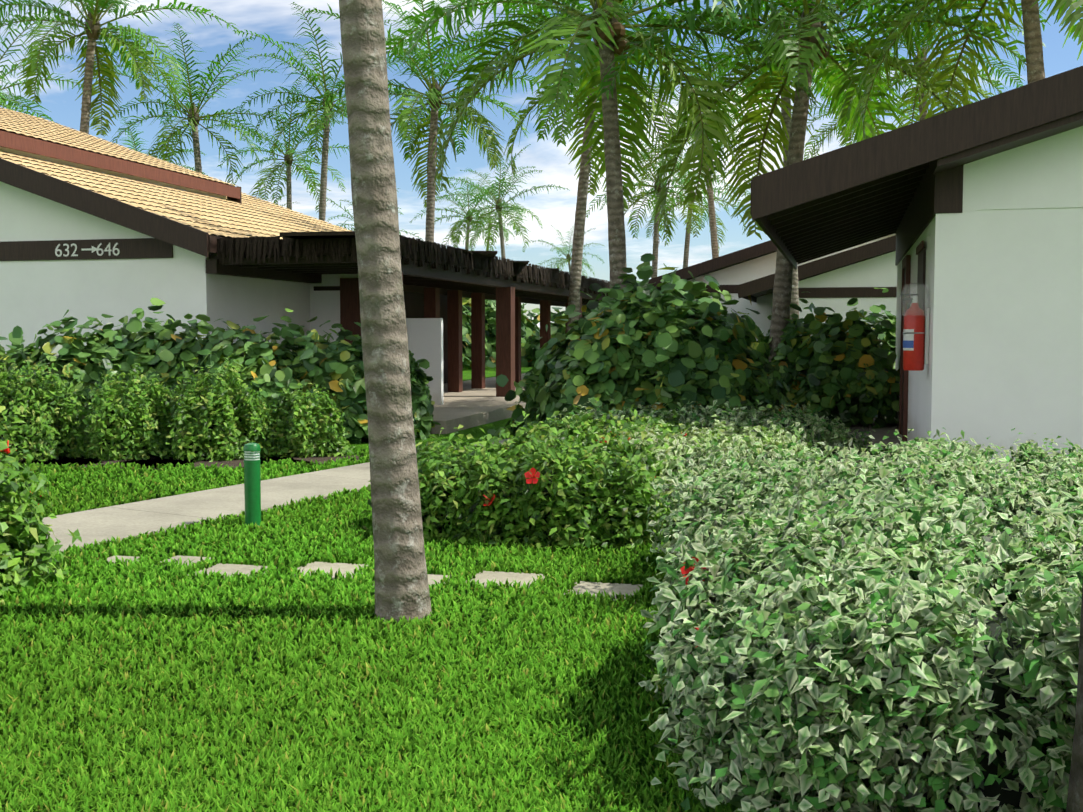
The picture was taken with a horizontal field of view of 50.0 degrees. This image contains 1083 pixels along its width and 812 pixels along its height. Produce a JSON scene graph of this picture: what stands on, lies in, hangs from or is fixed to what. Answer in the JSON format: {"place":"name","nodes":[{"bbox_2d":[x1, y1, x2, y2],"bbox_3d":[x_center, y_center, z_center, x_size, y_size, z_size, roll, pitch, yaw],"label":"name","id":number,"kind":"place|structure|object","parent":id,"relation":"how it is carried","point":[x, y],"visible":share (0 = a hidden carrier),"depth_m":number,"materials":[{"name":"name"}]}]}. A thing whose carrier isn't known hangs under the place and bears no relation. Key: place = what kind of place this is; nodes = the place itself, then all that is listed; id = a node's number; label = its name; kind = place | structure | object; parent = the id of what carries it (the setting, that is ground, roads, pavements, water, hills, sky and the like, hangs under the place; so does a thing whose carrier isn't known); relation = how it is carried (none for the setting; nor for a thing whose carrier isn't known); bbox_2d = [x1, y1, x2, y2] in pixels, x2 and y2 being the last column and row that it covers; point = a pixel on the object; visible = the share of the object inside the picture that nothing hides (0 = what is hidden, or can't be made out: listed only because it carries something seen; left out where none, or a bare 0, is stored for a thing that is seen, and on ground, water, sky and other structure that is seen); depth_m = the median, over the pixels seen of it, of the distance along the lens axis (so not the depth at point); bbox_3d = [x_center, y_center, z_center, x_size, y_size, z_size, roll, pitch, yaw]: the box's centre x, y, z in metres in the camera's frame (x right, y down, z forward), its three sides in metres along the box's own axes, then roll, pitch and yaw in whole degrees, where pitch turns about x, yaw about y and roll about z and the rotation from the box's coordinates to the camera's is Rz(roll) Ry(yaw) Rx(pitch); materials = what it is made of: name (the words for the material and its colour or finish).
{"place":"outdoors","nodes":[
{"label":"outdoors","id":0,"kind":"place"},
{"bbox_2d":[42,438,509,555],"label":"path","id":1,"kind":"structure","parent":0,"point":[121,521],"depth_m":9.93,"materials":[{"name":"concrete"}]},
{"bbox_2d":[13,366,668,811],"bbox_3d":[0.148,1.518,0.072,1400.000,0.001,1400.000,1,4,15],"label":"ground","id":2,"kind":"structure","parent":0,"point":[477,432],"depth_m":16.23,"materials":[{"name":"green plant"}]},
{"bbox_2d":[0,336,24,386],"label":"sea grape hedge","id":3,"kind":"object","parent":2,"relation":"on","point":[3,351],"visible":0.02,"depth_m":16.58,"materials":[{"name":"green plant"}]},
{"bbox_2d":[0,406,81,604],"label":"hibiscus bush","id":4,"kind":"object","parent":2,"relation":"on","point":[28,548],"visible":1,"depth_m":6.93,"materials":[{"name":"green plant"}]},
{"bbox_2d":[0,0,99,122],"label":"palm","id":5,"kind":"object","parent":2,"relation":"on","point":[8,98],"visible":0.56,"depth_m":41.66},
{"bbox_2d":[0,452,101,470],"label":"soil patch","id":6,"kind":"object","parent":2,"relation":"on","point":[24,459],"visible":0.19,"depth_m":13.71,"materials":[{"name":"brown soil"}]},
{"bbox_2d":[0,348,91,460],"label":"clipped shrub","id":7,"kind":"object","parent":6,"relation":"on","point":[50,416],"visible":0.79,"depth_m":14.16,"materials":[{"name":"green plant"}]},
{"bbox_2d":[0,309,152,430],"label":"sea grape hedge","id":8,"kind":"object","parent":2,"relation":"on","point":[67,348],"visible":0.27,"depth_m":16.32,"materials":[{"name":"green plant"}]},
{"bbox_2d":[18,455,203,468],"bbox_3d":[-4.970,0.638,13.989,2.269,0.001,1.855,1,4,15],"label":"soil patch","id":9,"kind":"object","parent":2,"relation":"on","point":[152,458],"visible":0.14,"depth_m":13.71,"materials":[{"name":"brown soil"}]},
{"bbox_2d":[61,354,190,460],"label":"clipped shrub","id":10,"kind":"object","parent":9,"relation":"on","point":[119,422],"visible":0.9,"depth_m":13.98,"materials":[{"name":"green plant"}]},
{"bbox_2d":[0,0,242,136],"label":"palm","id":11,"kind":"object","parent":2,"relation":"on","point":[93,31],"visible":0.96,"depth_m":35.07,"materials":[{"name":"green plant"}]},
{"bbox_2d":[89,298,226,434],"bbox_3d":[-5.399,-0.490,16.751,3.306,2.133,2.366,1,4,15],"label":"sea grape hedge","id":12,"kind":"object","parent":2,"relation":"on","point":[166,347],"visible":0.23,"depth_m":16.22,"materials":[{"name":"green plant"}]},
{"bbox_2d":[112,116,207,175],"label":"palm","id":13,"kind":"object","parent":2,"relation":"on","point":[136,144],"visible":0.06,"depth_m":67.51,"materials":[{"name":"green plant"}]},
{"bbox_2d":[78,22,315,185],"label":"palm","id":14,"kind":"object","parent":2,"relation":"on","point":[193,118],"visible":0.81,"depth_m":44.98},
{"bbox_2d":[120,456,308,469],"bbox_3d":[-3.956,0.646,13.861,2.079,0.001,2.002,-2,4,-25],"label":"soil patch","id":15,"kind":"object","parent":2,"relation":"on","point":[234,462],"visible":0.24,"depth_m":13.60,"materials":[{"name":"brown soil"}]},
{"bbox_2d":[159,353,280,461],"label":"clipped shrub","id":16,"kind":"object","parent":15,"relation":"on","point":[220,421],"visible":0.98,"depth_m":13.96,"materials":[{"name":"green plant"}]},
{"bbox_2d":[243,443,263,526],"bbox_3d":[-2.257,0.629,9.070,0.167,0.685,0.167,1,4,15],"label":"bollard light","id":17,"kind":"object","parent":2,"relation":"on","point":[252,482],"visible":0.96,"depth_m":9.02,"materials":[{"name":"green paint"}]},
{"bbox_2d":[190,308,319,442],"bbox_3d":[-4.141,-0.426,16.790,2.962,1.971,2.233,1,4,15],"label":"sea grape hedge","id":18,"kind":"object","parent":2,"relation":"on","point":[267,366],"visible":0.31,"depth_m":16.20,"materials":[{"name":"green plant"}]},
{"bbox_2d":[198,78,348,211],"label":"roof palm","id":19,"kind":"object","parent":2,"relation":"on","point":[288,157],"visible":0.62,"depth_m":58.90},
{"bbox_2d":[257,187,295,205],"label":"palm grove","id":20,"kind":"object","parent":2,"relation":"on","point":[269,200],"visible":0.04,"depth_m":113.49,"materials":[{"name":"green plant"}]},
{"bbox_2d":[260,455,368,463],"bbox_3d":[-2.832,0.629,14.123,1.511,0.001,1.466,-1,4,-19],"label":"soil patch","id":21,"kind":"object","parent":2,"relation":"on","point":[320,459],"visible":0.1,"depth_m":14.04,"materials":[{"name":"brown soil"}]},
{"bbox_2d":[260,381,355,457],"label":"clipped shrub","id":22,"kind":"object","parent":21,"relation":"on","point":[308,424],"visible":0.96,"depth_m":14.25,"materials":[{"name":"green plant"}]},
{"bbox_2d":[0,107,632,433],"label":"building","id":23,"kind":"structure","parent":2,"relation":"on","point":[93,226],"depth_m":19.59,"materials":[{"name":"paint"}]},
{"bbox_2d":[233,2,426,220],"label":"palm","id":24,"kind":"object","parent":2,"relation":"on","point":[311,79],"visible":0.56,"depth_m":46.75,"materials":[{"name":"green plant"}]},
{"bbox_2d":[290,316,425,443],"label":"sea grape hedge","id":25,"kind":"object","parent":2,"relation":"on","point":[336,366],"visible":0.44,"depth_m":16.08,"materials":[{"name":"green plant"}]},
{"bbox_2d":[307,188,421,239],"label":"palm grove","id":26,"kind":"object","parent":2,"relation":"on","point":[342,215],"visible":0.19,"depth_m":79.50,"materials":[{"name":"green plant"}]},
{"bbox_2d":[339,0,431,624],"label":"palm","id":27,"kind":"object","parent":2,"relation":"on","point":[401,583],"visible":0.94,"depth_m":6.00,"materials":[{"name":"plant"}]},
{"bbox_2d":[107,555,665,602],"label":"stepping stone path","id":28,"kind":"structure","parent":2,"relation":"on","point":[583,586],"depth_m":7.25,"materials":[{"name":"beige stone"}]},
{"bbox_2d":[409,350,440,437],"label":"sea grape hedge","id":29,"kind":"object","parent":2,"relation":"on","point":[422,405],"visible":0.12,"depth_m":17.12,"materials":[{"name":"green plant"}]},
{"bbox_2d":[300,0,573,242],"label":"palm","id":30,"kind":"object","parent":2,"relation":"on","point":[435,100],"visible":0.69,"depth_m":36.33,"materials":[{"name":"green plant"}]},
{"bbox_2d":[360,425,530,540],"bbox_3d":[-0.508,0.568,9.077,1.507,0.846,1.787,1,4,15],"label":"hedge bush","id":31,"kind":"object","parent":2,"relation":"on","point":[435,461],"visible":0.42,"depth_m":8.46,"materials":[{"name":"green plant"}]},
{"bbox_2d":[411,174,525,250],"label":"palm","id":32,"kind":"object","parent":2,"relation":"on","point":[456,238],"visible":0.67,"depth_m":84.03,"materials":[{"name":"green plant"}]},
{"bbox_2d":[462,312,495,368],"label":"shrub","id":33,"kind":"object","parent":2,"relation":"on","point":[466,340],"visible":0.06,"depth_m":48.82,"materials":[{"name":"green plant"}]},
{"bbox_2d":[462,297,495,367],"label":"shrub","id":34,"kind":"object","parent":2,"relation":"on","point":[467,311],"depth_m":51.83,"materials":[{"name":"green plant"}]},
{"bbox_2d":[453,195,520,250],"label":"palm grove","id":35,"kind":"object","parent":2,"relation":"on","point":[497,227],"visible":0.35,"depth_m":115.44,"materials":[{"name":"green plant"}]},
{"bbox_2d":[462,298,534,366],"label":"shrub","id":36,"kind":"object","parent":2,"relation":"on","point":[490,317],"visible":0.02,"depth_m":52.52,"materials":[{"name":"green plant"}]},
{"bbox_2d":[435,144,567,257],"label":"palm","id":37,"kind":"object","parent":2,"relation":"on","point":[498,207],"visible":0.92,"depth_m":74.13,"materials":[{"name":"green plant"}]},
{"bbox_2d":[0,445,1014,811],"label":"grass blades","id":38,"kind":"object","parent":2,"relation":"on","point":[72,729],"depth_m":5.05,"materials":[{"name":"green plant"}]},
{"bbox_2d":[489,300,539,338],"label":"shrub","id":39,"kind":"object","parent":2,"relation":"on","point":[536,310],"depth_m":64.98,"materials":[{"name":"green plant"}]},
{"bbox_2d":[524,311,539,339],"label":"shrub","id":40,"kind":"object","parent":2,"relation":"on","point":[530,333],"visible":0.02,"depth_m":63.79,"materials":[{"name":"green plant"}]},
{"bbox_2d":[521,307,585,365],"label":"shrub","id":41,"kind":"object","parent":2,"relation":"on","point":[528,352],"visible":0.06,"depth_m":52.49,"materials":[{"name":"green plant"}]},
{"bbox_2d":[430,411,676,551],"bbox_3d":[0.277,0.538,8.885,1.857,0.942,2.017,1,4,15],"label":"hedge bush","id":42,"kind":"object","parent":2,"relation":"on","point":[564,495],"visible":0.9,"depth_m":8.23,"materials":[{"name":"green plant"}]},
{"bbox_2d":[527,225,603,277],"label":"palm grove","id":43,"kind":"object","parent":2,"relation":"on","point":[568,258],"visible":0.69,"depth_m":118.30,"materials":[{"name":"green plant"}]},
{"bbox_2d":[409,0,780,332],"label":"palm","id":44,"kind":"object","parent":2,"relation":"on","point":[578,241],"visible":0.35,"depth_m":27.72,"materials":[{"name":"green plant"}]},
{"bbox_2d":[509,397,705,448],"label":"hedge bush","id":45,"kind":"object","parent":2,"relation":"on","point":[582,423],"visible":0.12,"depth_m":10.68,"materials":[{"name":"green plant"}]},
{"bbox_2d":[386,0,861,299],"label":"grey palm","id":46,"kind":"object","parent":2,"relation":"on","point":[603,27],"visible":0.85,"depth_m":18.14,"materials":[{"name":"plant"}]},
{"bbox_2d":[555,397,708,428],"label":"variegated bush","id":47,"kind":"object","parent":2,"relation":"on","point":[657,413],"visible":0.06,"depth_m":13.24,"materials":[{"name":"green plant"}]},
{"bbox_2d":[487,253,795,436],"bbox_3d":[1.508,-0.799,16.916,4.442,2.751,3.811,1,4,15],"label":"bush","id":48,"kind":"object","parent":2,"relation":"on","point":[648,344],"visible":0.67,"depth_m":15.84,"materials":[{"name":"green plant"}]},
{"bbox_2d":[586,124,736,278],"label":"palm","id":49,"kind":"object","parent":2,"relation":"on","point":[656,240],"visible":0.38,"depth_m":54.69,"materials":[{"name":"green plant"}]},
{"bbox_2d":[582,267,762,349],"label":"shrub","id":50,"kind":"object","parent":2,"relation":"on","point":[674,278],"visible":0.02,"depth_m":35.59,"materials":[{"name":"green plant"}]},
{"bbox_2d":[576,413,790,532],"bbox_3d":[0.955,0.524,9.494,2.100,0.886,2.246,1,4,15],"label":"hedge bush","id":51,"kind":"object","parent":2,"relation":"on","point":[675,455],"visible":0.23,"depth_m":9.11,"materials":[{"name":"green plant"}]},
{"bbox_2d":[625,124,766,267],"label":"palm","id":52,"kind":"object","parent":2,"relation":"on","point":[686,245],"visible":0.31,"depth_m":61.67,"materials":[{"name":"green plant"}]},
{"bbox_2d":[618,41,774,258],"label":"palm","id":53,"kind":"object","parent":2,"relation":"on","point":[713,231],"visible":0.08,"depth_m":47.69,"materials":[{"name":"green plant"}]},
{"bbox_2d":[640,399,784,433],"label":"variegated bush","id":54,"kind":"object","parent":2,"relation":"on","point":[698,414],"visible":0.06,"depth_m":13.28,"materials":[{"name":"green plant"}]},
{"bbox_2d":[665,404,824,460],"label":"hedge bush","id":55,"kind":"object","parent":2,"relation":"on","point":[783,436],"visible":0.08,"depth_m":10.29,"materials":[{"name":"green plant"}]},
{"bbox_2d":[648,233,895,340],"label":"bungalow","id":56,"kind":"object","parent":2,"relation":"on","point":[730,272],"visible":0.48,"depth_m":40.45,"materials":[{"name":"paint"}]},
{"bbox_2d":[551,0,1050,361],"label":"twin palm","id":57,"kind":"object","parent":2,"relation":"on","point":[808,53],"visible":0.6,"depth_m":19.35,"materials":[{"name":"green plant"}]},
{"bbox_2d":[721,400,882,462],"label":"variegated bush","id":58,"kind":"object","parent":2,"relation":"on","point":[837,434],"visible":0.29,"depth_m":13.03,"materials":[{"name":"green plant"}]},
{"bbox_2d":[635,0,972,321],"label":"twin palm","id":59,"kind":"object","parent":2,"relation":"on","point":[794,292],"visible":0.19,"depth_m":29.80,"materials":[{"name":"green plant"}]},
{"bbox_2d":[756,292,853,418],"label":"sea grape bush","id":60,"kind":"object","parent":2,"relation":"on","point":[784,372],"visible":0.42,"depth_m":19.12,"materials":[{"name":"green plant"}]},
{"bbox_2d":[738,235,896,327],"bbox_3d":[14.683,-3.520,38.398,15.050,5.249,13.160,1,4,15],"label":"bungalow","id":61,"kind":"object","parent":2,"relation":"on","point":[836,283],"visible":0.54,"depth_m":33.67,"materials":[{"name":"paint"}]},
{"bbox_2d":[639,487,1016,738],"bbox_3d":[1.224,0.815,4.936,1.539,0.855,2.272,1,4,15],"label":"shrub","id":62,"kind":"object","parent":2,"relation":"on","point":[737,533],"visible":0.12,"depth_m":4.44,"materials":[{"name":"green plant"}]},
{"bbox_2d":[787,298,899,428],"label":"sea grape bush","id":63,"kind":"object","parent":2,"relation":"on","point":[856,361],"visible":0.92,"depth_m":18.20,"materials":[{"name":"green plant"}]},
{"bbox_2d":[646,437,1072,606],"bbox_3d":[1.907,0.679,6.972,2.483,0.892,2.750,1,4,15],"label":"shrub","id":64,"kind":"object","parent":2,"relation":"on","point":[720,489],"visible":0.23,"depth_m":6.60,"materials":[{"name":"green plant"}]},
{"bbox_2d":[641,497,1082,811],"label":"shrub","id":65,"kind":"object","parent":2,"relation":"on","point":[862,689],"visible":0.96,"depth_m":3.52,"materials":[{"name":"green plant"}]},
{"bbox_2d":[770,36,962,159],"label":"palm","id":66,"kind":"object","parent":2,"relation":"on","point":[820,115],"visible":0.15,"depth_m":49.72,"materials":[{"name":"green plant"}]},
{"bbox_2d":[846,287,895,368],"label":"sea grape bush","id":67,"kind":"object","parent":2,"relation":"on","point":[888,336],"visible":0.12,"depth_m":21.73,"materials":[{"name":"green plant"}]},
{"bbox_2d":[665,0,1082,140],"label":"palm","id":68,"kind":"object","parent":2,"relation":"on","point":[1031,27],"visible":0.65,"depth_m":18.60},
{"bbox_2d":[750,66,1082,472],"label":"building","id":69,"kind":"structure","parent":2,"relation":"on","point":[976,207],"depth_m":11.18,"materials":[{"name":"paint"}]},
{"bbox_2d":[901,283,929,370],"bbox_3d":[3.900,-0.829,12.146,0.269,0.910,0.273,-2,4,-34],"label":"fire extinguisher","id":70,"kind":"object","parent":69,"relation":"attached to","point":[916,336],"visible":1,"depth_m":12.07,"materials":[{"name":"red metal"}]},
{"bbox_2d":[750,437,1082,607],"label":"shrub","id":71,"kind":"object","parent":2,"relation":"on","point":[880,483],"visible":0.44,"depth_m":5.18,"materials":[{"name":"green plant"}]},
{"bbox_2d":[811,0,1045,142],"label":"palm","id":72,"kind":"object","parent":2,"relation":"on","point":[924,49],"visible":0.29,"depth_m":37.75,"materials":[{"name":"green plant"}]},
{"bbox_2d":[852,428,1082,487],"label":"shrub","id":73,"kind":"object","parent":2,"relation":"on","point":[1034,452],"visible":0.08,"depth_m":8.46,"materials":[{"name":"green plant"}]},
{"bbox_2d":[1066,582,1082,811],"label":"palm","id":74,"kind":"object","parent":2,"relation":"on","point":[1075,797],"visible":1,"depth_m":3.08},
{"bbox_2d":[0,0,1082,327],"label":"sky","id":75,"kind":"structure","parent":0,"point":[275,18],"materials":[{"name":"blue"}]},
{"bbox_2d":[829,417,906,455],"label":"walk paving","id":76,"kind":"structure","parent":0,"point":[878,434],"depth_m":17.14,"materials":[{"name":"grey concrete"}]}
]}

